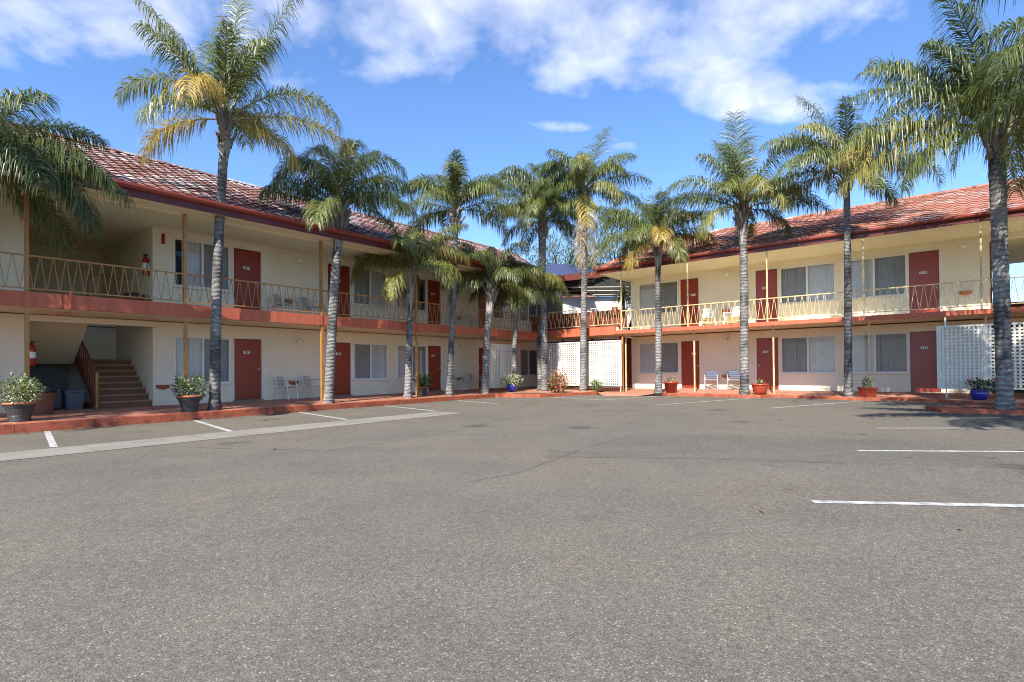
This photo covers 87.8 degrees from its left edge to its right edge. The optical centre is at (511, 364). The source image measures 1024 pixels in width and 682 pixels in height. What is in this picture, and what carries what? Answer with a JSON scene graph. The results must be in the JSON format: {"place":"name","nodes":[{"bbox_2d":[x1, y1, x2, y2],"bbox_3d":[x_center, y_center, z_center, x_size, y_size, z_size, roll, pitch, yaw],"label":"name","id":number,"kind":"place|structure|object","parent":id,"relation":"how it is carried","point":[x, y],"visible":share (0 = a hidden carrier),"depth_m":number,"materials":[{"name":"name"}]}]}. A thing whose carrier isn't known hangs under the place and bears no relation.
{"place":"outdoors","nodes":[
{"label":"outdoors","id":0,"kind":"place"},
{"bbox_2d":[0,391,494,434],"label":"walkway left wing","id":1,"kind":"structure","parent":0,"point":[79,419],"depth_m":14.35,"materials":[{"name":"red concrete"}]},
{"bbox_2d":[0,371,45,421],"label":"potted plant","id":2,"kind":"object","parent":1,"relation":"on","point":[21,409],"visible":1,"depth_m":11.41,"materials":[{"name":"green plant"}]},
{"bbox_2d":[30,384,56,414],"bbox_3d":[-11.477,0.830,13.009,0.532,0.735,0.540,-1,-1,39],"label":"rubbish bin","id":3,"kind":"object","parent":1,"relation":"on","point":[45,404],"visible":0.68,"depth_m":12.89,"materials":[{"name":"red plastic"}]},
{"bbox_2d":[0,86,136,257],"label":"palm tree","id":4,"kind":"object","parent":1,"relation":"on","point":[39,168],"visible":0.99,"depth_m":10.89,"materials":[{"name":"green plant"}]},
{"bbox_2d":[61,390,84,409],"bbox_3d":[-11.948,0.949,14.482,0.430,0.530,0.430,-1,-1,39],"label":"storage tub","id":5,"kind":"object","parent":1,"relation":"on","point":[73,399],"visible":0.95,"depth_m":14.35,"materials":[{"name":"blue plastic"}]},
{"bbox_2d":[169,373,209,411],"bbox_3d":[-8.451,0.714,14.023,0.624,1.025,0.968,-1,-1,31],"label":"potted plant","id":6,"kind":"object","parent":1,"relation":"on","point":[188,402],"visible":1,"depth_m":13.85,"materials":[{"name":"green plant"}]},
{"bbox_2d":[110,0,359,410],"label":"palm tree","id":7,"kind":"object","parent":1,"relation":"on","point":[229,89],"visible":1,"depth_m":14.44,"materials":[{"name":"green plant"}]},
{"bbox_2d":[273,376,297,399],"bbox_3d":[-7.720,0.797,18.131,0.594,0.807,0.565,-1,0,11],"label":"metal chair","id":8,"kind":"object","parent":1,"relation":"on","point":[280,380],"visible":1,"depth_m":18.11,"materials":[{"name":"metal"}]},
{"bbox_2d":[300,376,319,398],"bbox_3d":[-7.105,0.798,18.880,0.594,0.807,0.565,-1,0,8],"label":"metal chair","id":9,"kind":"object","parent":1,"relation":"on","point":[308,378],"visible":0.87,"depth_m":18.72,"materials":[{"name":"metal"}]},
{"bbox_2d":[253,138,420,403],"bbox_3d":[-5.706,-3.214,17.252,4.833,9.075,4.719,-1,-1,42],"label":"palm tree","id":10,"kind":"object","parent":1,"relation":"on","point":[336,210],"visible":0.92,"depth_m":17.03,"materials":[{"name":"green plant"}]},
{"bbox_2d":[349,210,470,397],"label":"palm tree","id":11,"kind":"object","parent":1,"relation":"on","point":[406,278],"visible":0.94,"depth_m":19.53,"materials":[{"name":"green plant"}]},
{"bbox_2d":[412,372,434,395],"bbox_3d":[-3.521,0.749,21.101,1.012,0.944,1.011,-1,-1,39],"label":"potted plant","id":12,"kind":"object","parent":1,"relation":"on","point":[422,388],"visible":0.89,"depth_m":20.98,"materials":[{"name":"green plant"}]},
{"bbox_2d":[387,149,522,395],"bbox_3d":[-2.354,-3.671,21.291,4.333,9.989,4.804,-1,-1,38],"label":"palm tree","id":13,"kind":"object","parent":1,"relation":"on","point":[450,187],"visible":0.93,"depth_m":21.33,"materials":[{"name":"green plant"}]},
{"bbox_2d":[438,240,538,393],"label":"palm tree","id":14,"kind":"object","parent":1,"relation":"on","point":[486,256],"visible":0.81,"depth_m":22.79,"materials":[{"name":"green plant"}]},
{"bbox_2d":[0,390,1023,681],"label":"car park","id":15,"kind":"structure","parent":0,"point":[574,538],"depth_m":3.56,"materials":[{"name":"grey asphalt"}]},
{"bbox_2d":[0,412,459,460],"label":"concrete drain","id":16,"kind":"object","parent":15,"relation":"on","point":[6,456],"visible":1,"depth_m":9.79,"materials":[{"name":"grey concrete"}]},
{"bbox_2d":[0,121,562,413],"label":"motel wing","id":17,"kind":"structure","parent":15,"relation":"on","point":[91,331],"depth_m":17.06,"materials":[{"name":"beige paint"}]},
{"bbox_2d":[30,341,35,365],"bbox_3d":[-12.198,-0.288,13.496,0.179,0.635,0.185,0,0,-6],"label":"fire extinguisher","id":18,"kind":"object","parent":17,"relation":"attached to","point":[32,354],"visible":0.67,"depth_m":13.46,"materials":[{"name":"red metal"}]},
{"bbox_2d":[54,385,61,408],"bbox_3d":[-12.405,0.877,14.249,0.530,0.680,0.460,-1,-1,39],"label":"rubbish bin","id":19,"kind":"object","parent":17,"relation":"on","point":[57,404],"visible":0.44,"depth_m":14.21,"materials":[{"name":"blue plastic"}]},
{"bbox_2d":[123,292,145,300],"bbox_3d":[-10.899,-1.833,15.343,0.540,0.490,0.540,-1,-1,39],"label":"rubbish bin","id":20,"kind":"object","parent":17,"relation":"on","point":[133,294],"visible":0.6,"depth_m":15.16,"materials":[{"name":"black plastic"}]},
{"bbox_2d":[142,253,149,275],"bbox_3d":[-10.726,-2.935,15.572,0.179,0.635,0.185,0,0,-6],"label":"fire extinguisher","id":21,"kind":"object","parent":17,"relation":"attached to","point":[145,262],"visible":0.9,"depth_m":15.52,"materials":[{"name":"red metal"}]},
{"bbox_2d":[156,385,168,388],"bbox_3d":[-10.212,0.653,15.593,0.180,0.130,0.360,-1,-1,39],"label":"wall bowl","id":22,"kind":"object","parent":17,"relation":"attached to","point":[162,386],"depth_m":15.54,"materials":[{"name":"ceramic"}]},
{"bbox_2d":[161,233,164,243],"bbox_3d":[-10.289,-3.721,15.684,0.056,0.300,0.080,-1,-1,39],"label":"alarm box","id":23,"kind":"object","parent":17,"relation":"attached to","point":[162,238],"visible":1,"depth_m":15.66,"materials":[{"name":"red metal"}]},
{"bbox_2d":[172,237,231,292],"bbox_3d":[-9.645,-3.077,16.551,0.181,1.505,1.700,-1,-1,39],"label":"window","id":24,"kind":"structure","parent":17,"relation":"in","point":[199,254],"depth_m":16.53,"materials":[{"name":"grey glass"}]},
{"bbox_2d":[173,336,232,385],"bbox_3d":[-9.616,-0.122,16.526,0.181,1.495,1.700,-1,-1,39],"label":"window","id":25,"kind":"structure","parent":17,"relation":"in","point":[198,347],"depth_m":16.50,"materials":[{"name":"grey glass"}]},
{"bbox_2d":[232,246,262,309],"bbox_3d":[-8.772,-2.686,17.614,0.170,2.335,0.990,-1,-1,39],"label":"door","id":26,"kind":"structure","parent":17,"relation":"in","point":[245,263],"depth_m":17.63,"materials":[{"name":"wood"}]},
{"bbox_2d":[232,337,263,401],"bbox_3d":[-8.745,0.183,17.590,0.170,2.174,0.990,-1,-1,39],"label":"door","id":27,"kind":"structure","parent":17,"relation":"in","point":[247,353],"depth_m":17.60,"materials":[{"name":"wood"}]},
{"bbox_2d":[271,294,294,312],"bbox_3d":[-7.782,-1.994,18.017,0.594,0.807,0.565,-1,-1,16],"label":"metal chair","id":28,"kind":"object","parent":17,"relation":"on","point":[281,303],"visible":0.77,"depth_m":18.02,"materials":[{"name":"metal"}]},
{"bbox_2d":[285,299,294,303],"bbox_3d":[-7.753,-2.225,18.648,0.180,0.130,0.360,-1,-1,39],"label":"wall bowl","id":29,"kind":"object","parent":17,"relation":"attached to","point":[288,301],"depth_m":18.58,"materials":[{"name":"ceramic"}]},
{"bbox_2d":[289,381,298,384],"bbox_3d":[-7.650,0.635,18.716,0.180,0.130,0.360,-1,-1,39],"label":"wall bowl","id":30,"kind":"object","parent":17,"relation":"attached to","point":[292,382],"depth_m":18.65,"materials":[{"name":"ceramic"}]},
{"bbox_2d":[300,297,318,313],"bbox_3d":[-7.149,-1.994,18.789,0.594,0.807,0.565,-1,0,11],"label":"metal chair","id":31,"kind":"object","parent":17,"relation":"on","point":[307,306],"visible":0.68,"depth_m":18.71,"materials":[{"name":"metal"}]},
{"bbox_2d":[327,262,351,316],"bbox_3d":[-6.603,-2.685,20.257,0.170,2.335,1.050,-1,-1,39],"label":"door","id":32,"kind":"structure","parent":17,"relation":"in","point":[344,286],"depth_m":20.44,"materials":[{"name":"wood"}]},
{"bbox_2d":[334,341,352,396],"bbox_3d":[-6.576,0.184,20.233,0.170,2.174,1.050,-1,-1,39],"label":"door","id":33,"kind":"structure","parent":17,"relation":"in","point":[343,360],"depth_m":20.39,"materials":[{"name":"wood"}]},
{"bbox_2d":[352,267,386,308],"bbox_3d":[-5.709,-3.074,21.350,0.181,1.505,1.690,-1,-1,39],"label":"window","id":34,"kind":"structure","parent":17,"relation":"in","point":[370,285],"depth_m":21.35,"materials":[{"name":"grey glass"}]},
{"bbox_2d":[353,343,388,380],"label":"window","id":35,"kind":"structure","parent":17,"relation":"in","point":[370,361],"depth_m":21.31,"materials":[{"name":"grey glass"}]},
{"bbox_2d":[396,344,426,379],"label":"window","id":36,"kind":"structure","parent":17,"relation":"in","point":[401,349],"depth_m":22.96,"materials":[{"name":"grey glass"}]},
{"bbox_2d":[396,275,427,312],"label":"window","id":37,"kind":"structure","parent":17,"relation":"in","point":[399,302],"depth_m":22.88,"materials":[{"name":"glass"}]},
{"bbox_2d":[426,278,441,324],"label":"door","id":38,"kind":"structure","parent":17,"relation":"in","point":[433,286],"depth_m":24.03,"materials":[{"name":"wood"}]},
{"bbox_2d":[427,345,442,391],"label":"door","id":39,"kind":"structure","parent":17,"relation":"in","point":[433,351],"depth_m":24.02,"materials":[{"name":"wood"}]},
{"bbox_2d":[468,314,481,327],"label":"metal chair","id":40,"kind":"object","parent":17,"relation":"on","point":[471,317],"visible":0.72,"depth_m":25.37,"materials":[{"name":"metal"}]},
{"bbox_2d":[477,287,483,327],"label":"door","id":41,"kind":"structure","parent":17,"relation":"in","point":[480,303],"depth_m":26.44,"materials":[{"name":"wood"}]},
{"bbox_2d":[478,347,491,388],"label":"door","id":42,"kind":"structure","parent":17,"relation":"in","point":[480,349],"depth_m":26.37,"materials":[{"name":"wood"}]},
{"bbox_2d":[493,348,510,376],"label":"window","id":43,"kind":"structure","parent":17,"relation":"in","point":[493,348],"depth_m":27.56,"materials":[{"name":"grey glass"}]},
{"bbox_2d":[492,296,512,320],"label":"window","id":44,"kind":"structure","parent":17,"relation":"in","point":[499,316],"depth_m":27.83,"materials":[{"name":"grey glass"}]},
{"bbox_2d":[519,297,536,322],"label":"window","id":45,"kind":"structure","parent":17,"relation":"in","point":[532,310],"depth_m":29.36,"materials":[{"name":"grey glass"}]},
{"bbox_2d":[520,349,536,376],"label":"window","id":46,"kind":"structure","parent":17,"relation":"in","point":[528,357],"depth_m":29.32,"materials":[{"name":"grey glass"}]},
{"bbox_2d":[521,210,599,274],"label":"shade tree","id":47,"kind":"object","parent":15,"relation":"on","point":[555,244],"visible":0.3,"depth_m":36.52,"materials":[{"name":"green plant"}]},
{"bbox_2d":[546,263,630,340],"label":"neighbour house","id":48,"kind":"structure","parent":15,"relation":"on","point":[601,293],"depth_m":32.79,"materials":[{"name":"beige paint"}]},
{"bbox_2d":[609,283,630,329],"bbox_3d":[6.282,-1.542,27.932,2.570,5.637,2.315,-1,-1,39],"label":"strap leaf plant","id":49,"kind":"object","parent":15,"relation":"on","point":[624,292],"visible":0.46,"depth_m":28.04,"materials":[{"name":"green plant"}]},
{"bbox_2d":[562,181,688,298],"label":"shade tree","id":50,"kind":"object","parent":15,"relation":"on","point":[606,257],"visible":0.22,"depth_m":33.05,"materials":[{"name":"green plant"}]},
{"bbox_2d":[655,109,834,394],"bbox_3d":[8.637,-4.411,20.500,5.607,11.244,5.391,0,-1,-35],"label":"palm tree","id":51,"kind":"object","parent":15,"relation":"on","point":[735,186],"visible":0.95,"depth_m":19.98,"materials":[{"name":"green plant"}]},
{"bbox_2d":[593,177,1023,393],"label":"motel wing","id":52,"kind":"structure","parent":15,"relation":"on","point":[919,263],"depth_m":20.45,"materials":[{"name":"beige paint"}]},
{"bbox_2d":[638,280,678,315],"bbox_3d":[6.946,-3.142,25.233,2.060,1.545,0.181,-1,-1,39],"label":"window","id":53,"kind":"structure","parent":52,"relation":"in","point":[669,289],"depth_m":25.18,"materials":[{"name":"grey glass"}]},
{"bbox_2d":[639,342,679,373],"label":"window","id":54,"kind":"structure","parent":52,"relation":"in","point":[670,350],"depth_m":25.14,"materials":[{"name":"grey glass"}]},
{"bbox_2d":[679,277,699,326],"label":"door","id":55,"kind":"structure","parent":52,"relation":"in","point":[693,284],"depth_m":24.27,"materials":[{"name":"wood"}]},
{"bbox_2d":[680,340,700,388],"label":"door","id":56,"kind":"structure","parent":52,"relation":"in","point":[687,378],"depth_m":24.30,"materials":[{"name":"wood"}]},
{"bbox_2d":[702,318,714,325],"bbox_3d":[8.255,-1.764,22.369,0.420,0.385,0.405,-1,-1,34],"label":"slatted stool","id":57,"kind":"object","parent":52,"relation":"on","point":[703,319],"visible":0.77,"depth_m":22.23,"materials":[{"name":"beige wood"}]},
{"bbox_2d":[702,308,715,324],"bbox_3d":[8.500,-2.007,22.934,0.588,0.883,0.550,-1,-1,19],"label":"plastic chair","id":58,"kind":"object","parent":52,"relation":"on","point":[708,315],"visible":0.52,"depth_m":23.14,"materials":[{"name":"white plastic"}]},
{"bbox_2d":[723,306,739,323],"bbox_3d":[9.267,-2.020,22.305,0.550,0.883,0.588,0,-1,-33],"label":"plastic chair","id":59,"kind":"object","parent":52,"relation":"on","point":[735,313],"visible":0.5,"depth_m":22.38,"materials":[{"name":"white plastic"}]},
{"bbox_2d":[727,316,739,323],"bbox_3d":[9.083,-1.777,21.755,0.405,0.385,0.420,0,-1,-45],"label":"slatted stool","id":60,"kind":"object","parent":52,"relation":"on","point":[729,318],"visible":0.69,"depth_m":21.61,"materials":[{"name":"beige wood"}]},
{"bbox_2d":[754,267,778,321],"bbox_3d":[10.638,-2.775,22.211,0.940,2.480,0.170,-1,-1,39],"label":"door","id":61,"kind":"structure","parent":52,"relation":"in","point":[773,274],"depth_m":22.25,"materials":[{"name":"wood"}]},
{"bbox_2d":[755,336,779,389],"bbox_3d":[10.665,-0.016,22.188,0.940,2.319,0.170,-1,-1,39],"label":"door","id":62,"kind":"structure","parent":52,"relation":"in","point":[764,349],"depth_m":22.20,"materials":[{"name":"wood"}]},
{"bbox_2d":[780,262,836,305],"bbox_3d":[11.798,-3.222,21.252,2.050,1.545,0.181,-1,-1,39],"label":"window","id":63,"kind":"structure","parent":52,"relation":"in","point":[813,278],"depth_m":21.23,"materials":[{"name":"grey glass"}]},
{"bbox_2d":[780,335,837,373],"bbox_3d":[11.825,-0.392,21.228,2.050,1.525,0.181,-1,-1,39],"label":"window","id":64,"kind":"structure","parent":52,"relation":"in","point":[801,354],"depth_m":21.21,"materials":[{"name":"grey glass"}]},
{"bbox_2d":[842,253,908,300],"bbox_3d":[13.510,-3.250,19.849,2.080,1.545,0.181,-1,-1,39],"label":"window","id":65,"kind":"structure","parent":52,"relation":"in","point":[888,271],"depth_m":19.77,"materials":[{"name":"grey glass"}]},
{"bbox_2d":[842,332,909,373],"bbox_3d":[13.537,-0.420,19.825,2.080,1.525,0.181,-1,-1,39],"label":"window","id":66,"kind":"structure","parent":52,"relation":"in","point":[888,351],"depth_m":19.74,"materials":[{"name":"grey glass"}]},
{"bbox_2d":[907,248,941,312],"bbox_3d":[14.657,-2.841,18.913,0.950,2.480,0.170,-1,-1,39],"label":"door","id":67,"kind":"structure","parent":52,"relation":"in","point":[923,268],"depth_m":18.92,"materials":[{"name":"wood"}]},
{"bbox_2d":[908,329,942,392],"bbox_3d":[14.684,-0.082,18.890,0.950,2.319,0.170,-1,-1,39],"label":"door","id":68,"kind":"structure","parent":52,"relation":"in","point":[922,346],"depth_m":18.94,"materials":[{"name":"wood"}]},
{"bbox_2d":[959,291,971,294],"bbox_3d":[15.435,-2.450,18.111,0.360,0.130,0.180,-1,-1,39],"label":"wall bowl","id":69,"kind":"object","parent":52,"relation":"attached to","point":[965,292],"depth_m":18.08,"materials":[{"name":"ceramic"}]},
{"bbox_2d":[757,92,946,396],"bbox_3d":[11.536,-4.406,18.064,5.301,11.136,5.034,-1,-1,35],"label":"palm tree","id":70,"kind":"object","parent":15,"relation":"on","point":[823,151],"visible":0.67,"depth_m":17.86,"materials":[{"name":"green plant"}]},
{"bbox_2d":[820,0,1023,409],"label":"palm tree","id":71,"kind":"object","parent":15,"relation":"on","point":[964,75],"visible":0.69,"depth_m":12.39,"materials":[{"name":"green plant"}]},
{"bbox_2d":[925,16,1023,183],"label":"palm tree","id":72,"kind":"object","parent":15,"relation":"on","point":[1015,50],"visible":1,"depth_m":10.15,"materials":[{"name":"green plant"}]},
{"bbox_2d":[925,405,1023,414],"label":"palm bed","id":73,"kind":"object","parent":15,"relation":"on","point":[971,409],"visible":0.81,"depth_m":12.47,"materials":[{"name":"red concrete"}]},
{"bbox_2d":[960,0,1022,25],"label":"palm tree","id":74,"kind":"object","parent":15,"relation":"on","point":[976,1],"visible":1,"depth_m":6.52,"materials":[{"name":"green plant"}]},
{"bbox_2d":[0,0,1023,302],"label":"sky","id":75,"kind":"structure","parent":0,"point":[502,83],"materials":[{"name":"blue"}]},
{"bbox_2d":[453,386,621,397],"bbox_3d":[1.727,1.304,25.789,5.696,0.290,7.694,-1,-1,39],"label":"walkway corner","id":76,"kind":"object","parent":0,"point":[505,392],"visible":0.74,"depth_m":23.83,"materials":[{"name":"red paint"}]},
{"bbox_2d":[453,374,465,390],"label":"metal chair","id":77,"kind":"object","parent":76,"relation":"on","point":[454,376],"visible":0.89,"depth_m":24.40,"materials":[{"name":"metal"}]},
{"bbox_2d":[467,373,480,389],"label":"metal chair","id":78,"kind":"object","parent":76,"relation":"on","point":[470,378],"visible":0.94,"depth_m":25.26,"materials":[{"name":"metal"}]},
{"bbox_2d":[489,344,511,387],"bbox_3d":[-0.470,0.020,24.481,0.094,2.460,2.060,-1,-1,39],"label":"lattice screen","id":79,"kind":"object","parent":76,"relation":"on","point":[502,372],"visible":0.69,"depth_m":24.34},
{"bbox_2d":[499,373,522,391],"bbox_3d":[-0.035,0.754,24.179,1.135,0.955,1.087,0,-1,-39],"label":"potted plant","id":80,"kind":"object","parent":76,"relation":"on","point":[511,386],"visible":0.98,"depth_m":24.02,"materials":[{"name":"green plant"}]},
{"bbox_2d":[512,392,563,393],"bbox_3d":[1.475,1.217,24.037,3.945,0.001,2.560,0,-1,-36],"label":"corner bed","id":81,"kind":"object","parent":76,"relation":"on","point":[532,393],"visible":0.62,"depth_m":22.51,"materials":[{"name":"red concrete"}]},
{"bbox_2d":[468,255,569,391],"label":"palm tree","id":82,"kind":"object","parent":81,"relation":"on","point":[515,301],"visible":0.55,"depth_m":24.10,"materials":[{"name":"green plant"}]},
{"bbox_2d":[486,156,592,390],"bbox_3d":[1.253,-4.461,25.604,4.581,11.570,4.639,0,-1,-29],"label":"palm tree","id":83,"kind":"object","parent":81,"relation":"on","point":[522,174],"visible":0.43,"depth_m":25.09,"materials":[{"name":"green plant"}]},
{"bbox_2d":[481,170,598,390],"bbox_3d":[1.322,-3.876,24.648,5.481,10.382,5.075,-1,0,0],"label":"palm tree","id":84,"kind":"object","parent":81,"relation":"on","point":[539,207],"visible":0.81,"depth_m":24.34,"materials":[{"name":"green plant"}]},
{"bbox_2d":[545,369,571,392],"bbox_3d":[2.010,0.766,23.103,1.279,1.233,1.200,-1,-1,39],"label":"flowering bush","id":85,"kind":"object","parent":81,"relation":"on","point":[560,381],"visible":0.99,"depth_m":22.96,"materials":[{"name":"pink plant"}]},
{"bbox_2d":[529,126,652,390],"bbox_3d":[3.456,-5.203,24.637,4.666,12.995,4.934,-1,-1,41],"label":"palm tree","id":86,"kind":"object","parent":81,"relation":"on","point":[582,168],"visible":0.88,"depth_m":24.17,"materials":[{"name":"green plant"}]},
{"bbox_2d":[531,306,632,391],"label":"link balcony","id":87,"kind":"structure","parent":76,"relation":"on","point":[560,329],"depth_m":26.53,"materials":[{"name":"red paint"}]},
{"bbox_2d":[547,340,621,391],"bbox_3d":[3.158,0.070,25.020,4.450,2.300,0.094,-1,-1,39],"label":"lattice screen","id":88,"kind":"object","parent":76,"relation":"on","point":[603,361],"visible":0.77,"depth_m":24.57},
{"bbox_2d":[589,379,602,391],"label":"round bush","id":89,"kind":"object","parent":76,"relation":"on","point":[596,387],"visible":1,"depth_m":23.91,"materials":[{"name":"green plant"}]},
{"bbox_2d":[598,388,678,395],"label":"walkway ramp","id":90,"kind":"structure","parent":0,"point":[636,391],"depth_m":23.39,"materials":[{"name":"concrete"}]},
{"bbox_2d":[660,389,1023,405],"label":"sidewalk","id":91,"kind":"structure","parent":0,"point":[962,398],"depth_m":18.46,"materials":[{"name":"concrete"}]},
{"bbox_2d":[592,190,719,394],"bbox_3d":[6.150,-2.987,22.139,4.942,8.472,4.024,-1,-1,37],"label":"palm tree","id":92,"kind":"object","parent":91,"relation":"on","point":[659,230],"visible":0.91,"depth_m":22.07,"materials":[{"name":"green plant"}]},
{"bbox_2d":[664,377,678,392],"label":"potted plant","id":93,"kind":"object","parent":91,"relation":"on","point":[670,386],"visible":1,"depth_m":21.89,"materials":[{"name":"red plant"}]},
{"bbox_2d":[704,371,718,389],"bbox_3d":[8.706,0.683,23.223,0.565,0.807,0.594,-1,-1,25],"label":"metal chair","id":94,"kind":"object","parent":91,"relation":"on","point":[710,372],"visible":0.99,"depth_m":23.35,"materials":[{"name":"metal"}]},
{"bbox_2d":[727,371,739,389],"bbox_3d":[9.464,0.671,22.601,0.565,0.807,0.594,-1,-1,28],"label":"metal chair","id":95,"kind":"object","parent":91,"relation":"on","point":[732,377],"visible":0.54,"depth_m":22.76,"materials":[{"name":"metal"}]},
{"bbox_2d":[751,379,768,394],"bbox_3d":[9.277,0.784,19.890,0.620,0.638,0.621,-1,-1,39],"label":"potted plant","id":96,"kind":"object","parent":91,"relation":"on","point":[760,388],"visible":1,"depth_m":19.70,"materials":[{"name":"red plant"}]},
{"bbox_2d":[857,376,877,396],"bbox_3d":[11.772,0.709,17.599,0.434,0.713,0.447,-1,0,-4],"label":"potted plant","id":97,"kind":"object","parent":91,"relation":"on","point":[867,391],"visible":0.99,"depth_m":17.51,"materials":[{"name":"red plant"}]},
{"bbox_2d":[936,318,1023,397],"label":"lattice screen","id":98,"kind":"object","parent":91,"relation":"on","point":[984,356],"visible":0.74,"depth_m":16.11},
{"bbox_2d":[965,377,995,399],"bbox_3d":[13.743,0.693,15.573,0.867,0.694,0.936,-1,-1,39],"label":"potted plant","id":99,"kind":"object","parent":91,"relation":"on","point":[977,392],"visible":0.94,"depth_m":15.45,"materials":[{"name":"blue plant"}]}
]}

